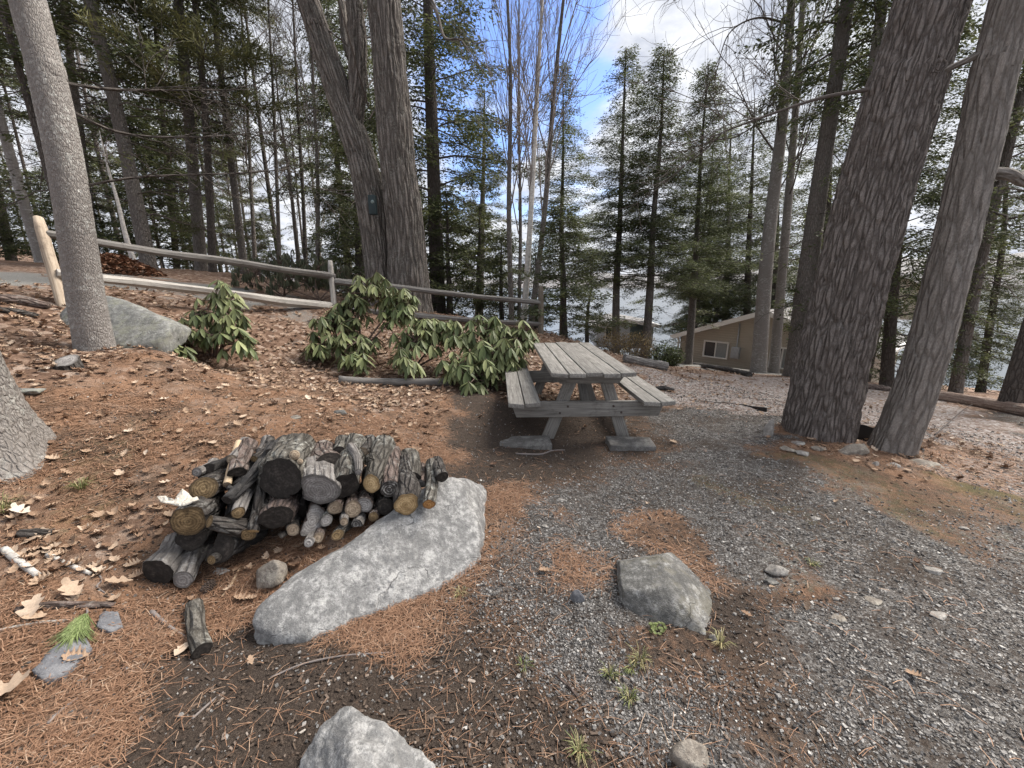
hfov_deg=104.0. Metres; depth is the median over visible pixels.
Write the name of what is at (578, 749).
grass tuft
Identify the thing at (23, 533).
bark piece
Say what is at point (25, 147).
forest tree
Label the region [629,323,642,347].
door
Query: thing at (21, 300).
broken rail
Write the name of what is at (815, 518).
stone
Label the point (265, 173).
forest tree
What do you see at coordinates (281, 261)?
rhododendron
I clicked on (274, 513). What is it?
firewood log
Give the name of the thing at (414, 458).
firewood log
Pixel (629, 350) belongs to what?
shrub
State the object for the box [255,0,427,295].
hemlock tree
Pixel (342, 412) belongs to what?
stone
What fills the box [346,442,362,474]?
firewood log
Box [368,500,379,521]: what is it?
firewood log
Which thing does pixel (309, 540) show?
firewood log
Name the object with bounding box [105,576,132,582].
oak leaf
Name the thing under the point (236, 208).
hemlock tree
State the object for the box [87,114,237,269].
hemlock sapling
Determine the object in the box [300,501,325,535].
firewood log
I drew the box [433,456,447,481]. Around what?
firewood log
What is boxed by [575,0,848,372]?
slim tree
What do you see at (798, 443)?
stone
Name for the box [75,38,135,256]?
forest tree
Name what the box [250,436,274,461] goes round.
firewood log
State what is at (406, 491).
firewood log
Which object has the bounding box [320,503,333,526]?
firewood log
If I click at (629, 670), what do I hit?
grass tuft
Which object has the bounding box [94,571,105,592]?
twig
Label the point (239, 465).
firewood log
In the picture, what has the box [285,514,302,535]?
firewood log
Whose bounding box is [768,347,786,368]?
window
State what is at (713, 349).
window
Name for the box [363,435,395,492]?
firewood log
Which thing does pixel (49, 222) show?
hemlock sapling
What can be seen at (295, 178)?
forest tree
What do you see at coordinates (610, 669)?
grass tuft
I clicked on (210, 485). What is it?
firewood log
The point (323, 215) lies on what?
forest tree
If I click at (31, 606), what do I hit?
oak leaf
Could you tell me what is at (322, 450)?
firewood log
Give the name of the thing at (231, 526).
firewood log
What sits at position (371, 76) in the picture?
forest tree
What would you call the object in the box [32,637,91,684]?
slate
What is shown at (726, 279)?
lakeside tree
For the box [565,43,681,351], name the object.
larch tree
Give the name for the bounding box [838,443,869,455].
cobble
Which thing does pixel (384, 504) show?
firewood log
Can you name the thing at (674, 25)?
sky
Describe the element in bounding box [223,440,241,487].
firewood log
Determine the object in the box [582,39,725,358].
larch tree
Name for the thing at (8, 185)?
forest tree
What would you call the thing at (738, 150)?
hemlock tree
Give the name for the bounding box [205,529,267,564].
firewood log
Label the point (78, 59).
forest tree
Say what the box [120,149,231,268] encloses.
hemlock sapling
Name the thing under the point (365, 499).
firewood log
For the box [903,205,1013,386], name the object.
hemlock tree
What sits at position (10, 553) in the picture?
birch stick
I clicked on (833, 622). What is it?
stone
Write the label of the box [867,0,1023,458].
leaning tree
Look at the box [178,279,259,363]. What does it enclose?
rhododendron
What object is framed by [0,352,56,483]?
flared tree
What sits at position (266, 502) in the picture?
firewood log
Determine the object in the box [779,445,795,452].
stone
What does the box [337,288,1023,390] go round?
water
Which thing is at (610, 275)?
hills
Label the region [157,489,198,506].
leaf
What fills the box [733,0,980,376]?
slim tree
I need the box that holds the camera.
[368,195,377,214]
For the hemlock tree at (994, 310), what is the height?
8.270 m
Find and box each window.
[605,327,611,338]
[702,340,728,359]
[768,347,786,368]
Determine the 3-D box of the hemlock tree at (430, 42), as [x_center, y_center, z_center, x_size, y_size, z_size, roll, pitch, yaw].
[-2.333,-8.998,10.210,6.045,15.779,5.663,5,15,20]
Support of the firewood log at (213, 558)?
on the fallen needles
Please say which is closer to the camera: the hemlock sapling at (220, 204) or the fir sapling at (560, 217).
the fir sapling at (560, 217)
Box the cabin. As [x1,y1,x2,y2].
[670,307,905,382]
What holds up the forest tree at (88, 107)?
on the ground
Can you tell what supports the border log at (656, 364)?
on the ground
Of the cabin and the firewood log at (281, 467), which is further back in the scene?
the cabin
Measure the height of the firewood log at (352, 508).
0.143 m
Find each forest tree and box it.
[0,33,52,227]
[0,99,37,182]
[0,102,33,248]
[0,109,32,237]
[6,0,141,191]
[11,67,42,182]
[24,121,107,252]
[57,37,117,265]
[58,10,123,253]
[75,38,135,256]
[112,65,162,267]
[124,1,331,279]
[128,15,188,268]
[145,2,254,271]
[151,67,215,262]
[197,111,243,270]
[199,74,252,258]
[213,65,275,258]
[246,5,309,278]
[264,13,324,259]
[284,79,337,283]
[289,1,368,286]
[294,2,353,291]
[322,12,380,214]
[415,156,427,252]
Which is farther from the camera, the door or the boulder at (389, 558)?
the door
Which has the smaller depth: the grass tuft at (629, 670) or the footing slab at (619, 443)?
the grass tuft at (629, 670)
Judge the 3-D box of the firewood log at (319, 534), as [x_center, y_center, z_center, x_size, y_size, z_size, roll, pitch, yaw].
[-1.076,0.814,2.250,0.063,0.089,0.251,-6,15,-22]
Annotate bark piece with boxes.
[15,528,52,538]
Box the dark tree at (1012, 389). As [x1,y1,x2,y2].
[990,59,1023,403]
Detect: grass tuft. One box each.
[0,490,21,513]
[66,476,94,490]
[452,586,467,600]
[516,654,534,671]
[564,726,601,767]
[598,661,623,681]
[615,683,639,708]
[622,656,639,676]
[629,640,652,672]
[705,626,735,648]
[804,557,821,567]
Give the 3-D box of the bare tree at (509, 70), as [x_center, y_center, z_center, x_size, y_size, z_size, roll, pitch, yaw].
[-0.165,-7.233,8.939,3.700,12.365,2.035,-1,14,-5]
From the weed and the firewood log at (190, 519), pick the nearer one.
the weed
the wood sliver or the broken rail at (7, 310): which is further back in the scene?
the broken rail at (7, 310)
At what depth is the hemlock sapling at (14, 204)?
14.29 m
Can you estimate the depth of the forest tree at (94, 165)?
26.34 m
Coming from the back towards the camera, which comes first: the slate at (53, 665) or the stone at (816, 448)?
the stone at (816, 448)
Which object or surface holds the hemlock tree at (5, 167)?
on the ground
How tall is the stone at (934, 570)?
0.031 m
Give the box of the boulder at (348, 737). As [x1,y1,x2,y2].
[299,706,435,767]
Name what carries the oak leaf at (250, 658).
on the ground
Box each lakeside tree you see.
[662,178,737,343]
[701,187,738,323]
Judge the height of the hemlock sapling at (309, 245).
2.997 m
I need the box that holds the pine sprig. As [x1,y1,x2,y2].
[41,608,96,653]
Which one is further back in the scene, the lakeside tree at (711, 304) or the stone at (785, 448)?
the lakeside tree at (711, 304)
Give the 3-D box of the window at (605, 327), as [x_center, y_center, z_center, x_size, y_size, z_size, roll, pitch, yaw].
[6.663,-3.375,26.696,0.920,0.860,0.060,1,14,4]
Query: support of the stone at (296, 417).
on the ground
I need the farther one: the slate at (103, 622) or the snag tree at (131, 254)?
the snag tree at (131, 254)
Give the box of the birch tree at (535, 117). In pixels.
[479,0,578,320]
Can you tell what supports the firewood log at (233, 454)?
on the firewood log at (239, 465)
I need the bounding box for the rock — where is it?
[616,552,711,634]
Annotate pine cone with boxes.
[200,579,215,593]
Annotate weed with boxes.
[648,621,666,634]
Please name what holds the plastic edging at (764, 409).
on the ground
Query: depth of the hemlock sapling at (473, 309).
13.27 m
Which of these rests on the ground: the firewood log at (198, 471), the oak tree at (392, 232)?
the oak tree at (392, 232)
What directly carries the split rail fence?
on the ground
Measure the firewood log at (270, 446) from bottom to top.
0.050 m
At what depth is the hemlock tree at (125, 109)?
14.04 m
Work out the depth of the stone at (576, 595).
1.93 m
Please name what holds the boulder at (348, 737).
on the ground
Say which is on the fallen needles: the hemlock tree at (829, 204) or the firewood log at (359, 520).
the firewood log at (359, 520)
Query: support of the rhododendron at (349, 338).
on the ground
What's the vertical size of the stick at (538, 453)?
0.049 m
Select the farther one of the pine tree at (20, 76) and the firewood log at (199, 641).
the pine tree at (20, 76)
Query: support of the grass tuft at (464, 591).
on the fallen needles
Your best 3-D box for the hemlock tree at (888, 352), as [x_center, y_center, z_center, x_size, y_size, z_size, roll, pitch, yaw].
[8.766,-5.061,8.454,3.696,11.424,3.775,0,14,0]
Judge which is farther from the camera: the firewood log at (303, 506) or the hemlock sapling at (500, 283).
the hemlock sapling at (500, 283)
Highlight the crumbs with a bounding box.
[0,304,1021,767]
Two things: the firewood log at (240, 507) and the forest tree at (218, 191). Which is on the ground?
the forest tree at (218, 191)
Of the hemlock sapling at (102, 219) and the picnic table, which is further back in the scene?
the hemlock sapling at (102, 219)
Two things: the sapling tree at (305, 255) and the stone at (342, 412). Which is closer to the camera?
the stone at (342, 412)
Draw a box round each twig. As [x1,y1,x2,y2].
[0,619,73,631]
[45,697,78,724]
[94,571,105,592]
[148,609,186,639]
[191,691,223,719]
[270,652,389,678]
[555,674,577,696]
[934,404,971,435]
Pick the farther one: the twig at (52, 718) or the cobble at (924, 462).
the cobble at (924, 462)
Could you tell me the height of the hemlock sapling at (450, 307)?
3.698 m
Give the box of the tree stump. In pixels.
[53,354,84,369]
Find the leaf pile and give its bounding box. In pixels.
[100,252,166,276]
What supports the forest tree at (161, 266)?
on the ground
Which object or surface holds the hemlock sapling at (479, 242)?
on the ground
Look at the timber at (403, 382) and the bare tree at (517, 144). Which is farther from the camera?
the bare tree at (517, 144)
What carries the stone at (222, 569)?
on the ground
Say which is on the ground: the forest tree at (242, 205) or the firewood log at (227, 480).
the forest tree at (242, 205)
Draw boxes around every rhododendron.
[167,338,197,371]
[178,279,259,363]
[231,250,329,295]
[265,252,360,300]
[299,270,420,376]
[384,318,483,380]
[433,314,539,396]
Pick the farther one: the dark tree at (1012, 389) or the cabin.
the cabin
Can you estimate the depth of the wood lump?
6.34 m
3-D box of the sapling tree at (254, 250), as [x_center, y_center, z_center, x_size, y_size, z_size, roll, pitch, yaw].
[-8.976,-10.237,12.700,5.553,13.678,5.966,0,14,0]
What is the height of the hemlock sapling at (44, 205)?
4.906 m
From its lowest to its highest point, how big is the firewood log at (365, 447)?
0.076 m
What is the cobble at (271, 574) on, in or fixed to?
on the ground
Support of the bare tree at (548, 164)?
on the ground
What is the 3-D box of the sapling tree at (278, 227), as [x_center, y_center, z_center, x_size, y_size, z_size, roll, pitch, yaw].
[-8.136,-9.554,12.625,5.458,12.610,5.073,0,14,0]
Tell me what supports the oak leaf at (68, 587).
on the fallen needles
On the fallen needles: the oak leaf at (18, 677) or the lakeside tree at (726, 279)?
the oak leaf at (18, 677)
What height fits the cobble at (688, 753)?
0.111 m
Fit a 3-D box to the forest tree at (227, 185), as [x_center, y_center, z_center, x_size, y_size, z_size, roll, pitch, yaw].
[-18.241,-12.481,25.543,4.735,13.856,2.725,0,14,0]
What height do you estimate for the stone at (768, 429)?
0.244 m
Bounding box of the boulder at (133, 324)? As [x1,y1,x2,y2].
[60,296,190,353]
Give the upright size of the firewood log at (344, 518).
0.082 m
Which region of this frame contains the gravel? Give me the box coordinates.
[2,354,1023,767]
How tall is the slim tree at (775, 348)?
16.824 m
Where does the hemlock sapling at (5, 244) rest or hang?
on the ground
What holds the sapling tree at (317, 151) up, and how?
on the ground
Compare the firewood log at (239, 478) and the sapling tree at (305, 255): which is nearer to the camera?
the firewood log at (239, 478)
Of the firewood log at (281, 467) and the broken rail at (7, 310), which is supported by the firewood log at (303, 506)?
the firewood log at (281, 467)
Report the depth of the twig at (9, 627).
1.58 m
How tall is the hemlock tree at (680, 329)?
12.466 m
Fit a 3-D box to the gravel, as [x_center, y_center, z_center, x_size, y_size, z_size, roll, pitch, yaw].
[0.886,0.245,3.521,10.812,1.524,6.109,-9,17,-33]
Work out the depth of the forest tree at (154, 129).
19.34 m
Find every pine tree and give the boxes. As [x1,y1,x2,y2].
[0,0,122,217]
[0,15,43,262]
[48,0,322,271]
[121,0,272,270]
[601,0,973,443]
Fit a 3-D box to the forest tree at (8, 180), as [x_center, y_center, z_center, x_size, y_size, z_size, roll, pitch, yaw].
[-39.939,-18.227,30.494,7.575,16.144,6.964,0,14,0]
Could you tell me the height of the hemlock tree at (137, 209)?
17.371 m
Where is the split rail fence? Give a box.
[32,215,543,333]
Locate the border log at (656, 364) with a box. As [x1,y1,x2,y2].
[622,354,668,370]
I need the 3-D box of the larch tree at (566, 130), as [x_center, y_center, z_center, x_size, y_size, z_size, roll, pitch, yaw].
[1.889,-6.373,15.733,5.122,10.934,4.458,0,14,0]
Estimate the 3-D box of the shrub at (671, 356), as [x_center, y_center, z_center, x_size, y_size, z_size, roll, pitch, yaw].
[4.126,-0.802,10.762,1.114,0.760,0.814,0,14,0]
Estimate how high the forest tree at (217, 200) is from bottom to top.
15.906 m
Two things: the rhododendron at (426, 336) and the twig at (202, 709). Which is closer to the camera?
the twig at (202, 709)
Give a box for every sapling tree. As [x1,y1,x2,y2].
[144,0,340,260]
[144,0,341,278]
[159,0,314,275]
[252,0,371,287]
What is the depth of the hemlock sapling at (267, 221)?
16.01 m
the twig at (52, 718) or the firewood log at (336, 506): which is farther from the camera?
the firewood log at (336, 506)
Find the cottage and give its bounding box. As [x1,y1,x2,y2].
[585,313,659,347]
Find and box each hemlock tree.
[0,0,179,252]
[0,0,243,269]
[0,8,48,260]
[58,0,250,267]
[112,0,296,273]
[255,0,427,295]
[320,0,544,315]
[625,60,766,364]
[651,133,758,342]
[669,118,791,328]
[687,103,801,322]
[726,78,832,316]
[772,0,882,342]
[783,0,1017,390]
[902,0,1023,393]
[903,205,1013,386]
[942,89,1023,393]
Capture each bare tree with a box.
[438,0,593,319]
[458,0,568,320]
[490,0,644,328]
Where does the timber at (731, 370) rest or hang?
on the ground
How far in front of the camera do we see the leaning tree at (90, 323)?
3.57 m
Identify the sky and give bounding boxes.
[0,0,1023,279]
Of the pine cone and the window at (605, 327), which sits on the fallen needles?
the pine cone
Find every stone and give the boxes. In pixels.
[212,567,229,574]
[278,530,287,538]
[290,415,300,418]
[333,410,346,414]
[570,589,584,602]
[709,634,716,641]
[763,419,773,435]
[763,577,779,584]
[765,565,788,576]
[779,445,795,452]
[791,441,804,445]
[796,450,808,455]
[810,446,825,450]
[811,516,820,520]
[828,619,839,625]
[831,614,846,621]
[864,596,882,605]
[924,566,942,574]
[929,611,947,620]
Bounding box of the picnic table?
[505,342,675,438]
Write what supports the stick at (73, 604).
on the ground
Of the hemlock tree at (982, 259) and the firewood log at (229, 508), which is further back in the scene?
the hemlock tree at (982, 259)
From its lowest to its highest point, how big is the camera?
0.360 m
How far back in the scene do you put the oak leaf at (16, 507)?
2.04 m
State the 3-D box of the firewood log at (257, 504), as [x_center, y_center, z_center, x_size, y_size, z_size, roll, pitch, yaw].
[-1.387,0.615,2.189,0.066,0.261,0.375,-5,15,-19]
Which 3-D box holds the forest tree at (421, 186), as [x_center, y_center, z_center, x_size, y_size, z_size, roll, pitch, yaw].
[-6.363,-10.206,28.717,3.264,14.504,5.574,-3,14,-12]
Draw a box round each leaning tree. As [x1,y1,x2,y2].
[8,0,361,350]
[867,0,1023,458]
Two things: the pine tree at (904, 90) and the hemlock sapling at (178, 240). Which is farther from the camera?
the hemlock sapling at (178, 240)
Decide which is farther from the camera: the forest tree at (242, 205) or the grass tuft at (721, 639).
the forest tree at (242, 205)
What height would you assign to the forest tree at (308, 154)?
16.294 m
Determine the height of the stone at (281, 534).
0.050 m
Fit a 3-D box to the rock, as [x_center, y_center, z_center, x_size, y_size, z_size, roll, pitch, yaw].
[0.778,1.046,2.023,0.505,0.250,0.582,0,14,0]
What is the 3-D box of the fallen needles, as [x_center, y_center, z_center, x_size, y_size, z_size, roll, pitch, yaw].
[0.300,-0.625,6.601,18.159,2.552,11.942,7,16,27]
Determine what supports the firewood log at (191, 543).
on the ground
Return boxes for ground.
[0,246,1023,767]
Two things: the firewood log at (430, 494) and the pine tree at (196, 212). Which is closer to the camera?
the firewood log at (430, 494)
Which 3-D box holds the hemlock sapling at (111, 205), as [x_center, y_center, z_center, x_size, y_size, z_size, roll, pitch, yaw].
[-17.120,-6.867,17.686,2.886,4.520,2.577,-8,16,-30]
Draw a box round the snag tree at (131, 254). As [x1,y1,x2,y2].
[99,131,137,268]
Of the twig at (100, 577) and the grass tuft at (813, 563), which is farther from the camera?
the grass tuft at (813, 563)
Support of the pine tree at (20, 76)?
on the ground
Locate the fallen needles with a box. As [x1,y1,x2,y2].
[0,274,1023,767]
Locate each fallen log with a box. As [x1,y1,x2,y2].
[868,383,890,390]
[938,391,1023,415]
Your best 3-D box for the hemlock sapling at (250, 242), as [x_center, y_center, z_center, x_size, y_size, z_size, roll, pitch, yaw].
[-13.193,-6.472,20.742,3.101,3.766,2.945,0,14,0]
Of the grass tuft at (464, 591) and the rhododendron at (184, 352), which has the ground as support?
the rhododendron at (184, 352)
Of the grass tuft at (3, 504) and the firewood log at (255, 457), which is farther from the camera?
the firewood log at (255, 457)
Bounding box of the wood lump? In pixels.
[656,386,674,391]
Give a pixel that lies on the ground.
(830, 468)
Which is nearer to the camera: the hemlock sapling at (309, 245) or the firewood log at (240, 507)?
the firewood log at (240, 507)
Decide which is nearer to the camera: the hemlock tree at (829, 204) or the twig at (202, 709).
the twig at (202, 709)
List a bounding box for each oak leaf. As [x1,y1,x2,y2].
[0,669,29,695]
[9,502,30,512]
[15,593,44,621]
[58,577,83,594]
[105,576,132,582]
[247,655,254,663]
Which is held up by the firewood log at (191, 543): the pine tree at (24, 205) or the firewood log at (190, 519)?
the firewood log at (190, 519)
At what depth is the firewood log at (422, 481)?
2.45 m
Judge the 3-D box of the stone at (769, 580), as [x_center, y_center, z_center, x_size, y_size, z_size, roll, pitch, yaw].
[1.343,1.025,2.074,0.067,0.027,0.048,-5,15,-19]
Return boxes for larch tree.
[504,58,613,333]
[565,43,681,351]
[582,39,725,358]
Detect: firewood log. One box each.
[142,532,185,583]
[169,491,226,535]
[173,532,216,587]
[175,507,225,551]
[185,598,212,658]
[189,468,235,497]
[192,458,218,476]
[198,456,227,477]
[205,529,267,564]
[206,515,248,537]
[207,553,221,564]
[221,440,277,503]
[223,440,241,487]
[224,496,253,518]
[226,437,248,463]
[227,438,258,476]
[231,488,254,518]
[232,453,255,498]
[240,519,256,540]
[246,480,265,532]
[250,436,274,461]
[255,435,270,452]
[257,493,298,528]
[258,433,315,498]
[260,492,269,529]
[266,435,283,453]
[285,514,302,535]
[297,488,308,517]
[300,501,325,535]
[301,456,340,504]
[304,531,314,547]
[309,440,340,464]
[313,526,326,542]
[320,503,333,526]
[327,497,345,513]
[331,520,351,540]
[333,435,346,452]
[334,433,366,497]
[340,505,348,525]
[344,490,360,517]
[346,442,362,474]
[351,512,365,526]
[357,466,379,499]
[358,489,373,511]
[360,434,374,455]
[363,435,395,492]
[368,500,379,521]
[375,492,392,515]
[380,446,400,496]
[393,454,420,514]
[401,448,420,479]
[419,462,426,486]
[422,458,437,508]
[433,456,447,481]
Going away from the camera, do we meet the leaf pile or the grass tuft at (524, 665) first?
the grass tuft at (524, 665)
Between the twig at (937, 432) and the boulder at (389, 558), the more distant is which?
the twig at (937, 432)
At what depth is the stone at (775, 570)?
2.12 m
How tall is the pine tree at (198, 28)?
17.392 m
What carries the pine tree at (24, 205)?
on the ground
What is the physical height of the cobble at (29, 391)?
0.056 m
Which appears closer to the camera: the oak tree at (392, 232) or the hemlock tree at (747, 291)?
the oak tree at (392, 232)
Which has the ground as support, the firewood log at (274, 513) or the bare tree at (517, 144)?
the bare tree at (517, 144)
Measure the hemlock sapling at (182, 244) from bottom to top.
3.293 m
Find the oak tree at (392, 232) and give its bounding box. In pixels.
[238,0,527,312]
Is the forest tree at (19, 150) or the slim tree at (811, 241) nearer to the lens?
the slim tree at (811, 241)
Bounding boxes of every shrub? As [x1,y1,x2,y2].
[595,329,658,357]
[647,340,685,366]
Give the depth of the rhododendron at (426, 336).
5.44 m
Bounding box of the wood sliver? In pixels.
[221,568,239,596]
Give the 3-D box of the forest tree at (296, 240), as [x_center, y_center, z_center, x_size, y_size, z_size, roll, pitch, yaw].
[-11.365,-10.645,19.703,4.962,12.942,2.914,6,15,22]
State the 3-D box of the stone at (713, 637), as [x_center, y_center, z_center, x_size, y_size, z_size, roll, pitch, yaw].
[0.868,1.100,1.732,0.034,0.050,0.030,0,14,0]
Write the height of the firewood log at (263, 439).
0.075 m
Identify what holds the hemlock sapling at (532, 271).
on the ground
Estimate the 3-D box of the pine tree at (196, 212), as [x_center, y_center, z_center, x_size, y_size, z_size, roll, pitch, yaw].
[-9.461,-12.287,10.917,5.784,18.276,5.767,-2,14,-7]
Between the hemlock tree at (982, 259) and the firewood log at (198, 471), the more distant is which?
the hemlock tree at (982, 259)
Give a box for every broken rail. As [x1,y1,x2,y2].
[0,294,50,308]
[0,307,38,317]
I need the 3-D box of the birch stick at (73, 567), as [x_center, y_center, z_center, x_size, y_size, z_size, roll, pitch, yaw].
[-2.080,0.844,1.874,0.242,0.088,0.027,3,14,12]
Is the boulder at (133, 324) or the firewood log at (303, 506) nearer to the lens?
the firewood log at (303, 506)
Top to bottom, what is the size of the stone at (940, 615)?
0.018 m
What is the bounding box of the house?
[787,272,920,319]
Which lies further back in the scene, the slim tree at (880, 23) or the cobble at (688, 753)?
the slim tree at (880, 23)
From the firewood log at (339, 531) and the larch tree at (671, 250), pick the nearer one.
the firewood log at (339, 531)
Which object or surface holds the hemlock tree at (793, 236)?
on the ground
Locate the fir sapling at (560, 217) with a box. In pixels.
[507,201,635,339]
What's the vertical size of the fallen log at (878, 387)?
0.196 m
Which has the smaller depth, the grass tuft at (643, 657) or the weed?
the grass tuft at (643, 657)
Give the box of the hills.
[285,252,1023,289]
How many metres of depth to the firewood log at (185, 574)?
1.99 m
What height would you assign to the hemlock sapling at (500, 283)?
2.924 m
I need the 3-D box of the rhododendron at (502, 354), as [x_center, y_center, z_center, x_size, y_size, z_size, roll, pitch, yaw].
[-0.278,-0.394,5.240,1.172,0.988,1.486,4,15,17]
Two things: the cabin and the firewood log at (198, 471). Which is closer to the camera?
the firewood log at (198, 471)
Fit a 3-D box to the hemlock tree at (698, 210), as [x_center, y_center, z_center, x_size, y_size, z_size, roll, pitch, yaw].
[6.276,-5.182,13.513,4.569,9.675,4.756,-9,17,-32]
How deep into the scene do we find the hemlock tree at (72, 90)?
12.85 m
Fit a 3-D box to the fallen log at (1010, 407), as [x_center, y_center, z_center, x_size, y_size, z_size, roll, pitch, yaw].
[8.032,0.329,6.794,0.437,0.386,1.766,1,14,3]
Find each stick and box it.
[0,546,41,577]
[14,601,114,612]
[44,552,92,574]
[516,449,564,454]
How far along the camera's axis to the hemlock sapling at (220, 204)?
17.52 m
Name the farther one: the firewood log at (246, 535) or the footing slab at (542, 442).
the footing slab at (542, 442)
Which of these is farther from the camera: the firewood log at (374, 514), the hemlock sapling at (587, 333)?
the hemlock sapling at (587, 333)
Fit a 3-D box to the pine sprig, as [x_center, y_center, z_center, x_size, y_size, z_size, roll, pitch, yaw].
[-1.782,0.994,1.611,0.247,0.062,0.144,12,18,39]
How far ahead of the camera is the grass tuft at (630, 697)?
1.50 m
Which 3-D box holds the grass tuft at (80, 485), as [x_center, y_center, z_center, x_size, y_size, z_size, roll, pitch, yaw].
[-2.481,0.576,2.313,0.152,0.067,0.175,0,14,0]
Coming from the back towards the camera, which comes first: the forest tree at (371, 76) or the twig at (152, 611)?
the forest tree at (371, 76)
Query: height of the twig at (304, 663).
0.022 m
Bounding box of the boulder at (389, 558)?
[252,477,486,645]
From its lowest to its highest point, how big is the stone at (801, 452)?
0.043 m
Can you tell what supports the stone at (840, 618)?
on the ground
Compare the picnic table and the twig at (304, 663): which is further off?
the picnic table
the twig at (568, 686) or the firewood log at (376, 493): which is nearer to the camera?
the twig at (568, 686)
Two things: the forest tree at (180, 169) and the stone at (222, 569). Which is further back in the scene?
the forest tree at (180, 169)
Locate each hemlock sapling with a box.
[0,150,56,260]
[0,185,31,260]
[8,169,58,262]
[17,167,120,252]
[47,182,137,261]
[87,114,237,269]
[102,174,160,262]
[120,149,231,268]
[168,221,222,270]
[205,202,261,272]
[231,219,276,276]
[246,209,293,275]
[291,236,336,288]
[297,179,364,292]
[323,216,354,289]
[424,185,506,316]
[425,191,496,314]
[444,203,507,317]
[455,228,533,319]
[506,245,558,328]
[574,262,611,346]
[868,288,912,381]
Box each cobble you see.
[20,388,45,394]
[256,560,287,589]
[668,739,708,767]
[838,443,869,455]
[908,459,944,468]
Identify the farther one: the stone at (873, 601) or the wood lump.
the wood lump
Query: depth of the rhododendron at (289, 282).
9.18 m
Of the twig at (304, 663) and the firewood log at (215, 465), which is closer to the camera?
the twig at (304, 663)
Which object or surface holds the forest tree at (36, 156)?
on the ground
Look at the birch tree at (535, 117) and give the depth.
8.43 m
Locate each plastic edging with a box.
[690,400,766,411]
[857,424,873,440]
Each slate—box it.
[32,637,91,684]
[96,611,122,634]
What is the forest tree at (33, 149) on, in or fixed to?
on the ground
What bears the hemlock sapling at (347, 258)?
on the ground
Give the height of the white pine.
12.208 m
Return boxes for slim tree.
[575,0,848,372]
[730,0,852,373]
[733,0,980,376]
[778,0,984,339]
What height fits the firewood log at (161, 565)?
0.195 m
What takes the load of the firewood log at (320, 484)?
on the firewood log at (312, 517)
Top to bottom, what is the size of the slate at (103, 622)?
0.088 m
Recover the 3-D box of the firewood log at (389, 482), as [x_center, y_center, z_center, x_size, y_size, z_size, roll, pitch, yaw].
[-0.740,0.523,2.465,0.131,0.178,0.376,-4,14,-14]
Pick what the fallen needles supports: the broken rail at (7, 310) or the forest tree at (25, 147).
the broken rail at (7, 310)
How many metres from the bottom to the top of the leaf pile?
0.595 m
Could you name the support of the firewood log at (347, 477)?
on the firewood log at (352, 508)
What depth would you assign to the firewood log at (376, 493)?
2.42 m
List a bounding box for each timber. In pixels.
[338,376,453,385]
[693,362,752,376]
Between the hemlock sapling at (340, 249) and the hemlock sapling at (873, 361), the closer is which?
the hemlock sapling at (873, 361)
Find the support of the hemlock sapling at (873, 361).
on the ground
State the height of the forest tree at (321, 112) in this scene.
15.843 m
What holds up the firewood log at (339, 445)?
on the firewood log at (322, 450)
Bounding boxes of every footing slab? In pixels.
[500,435,551,449]
[605,436,655,450]

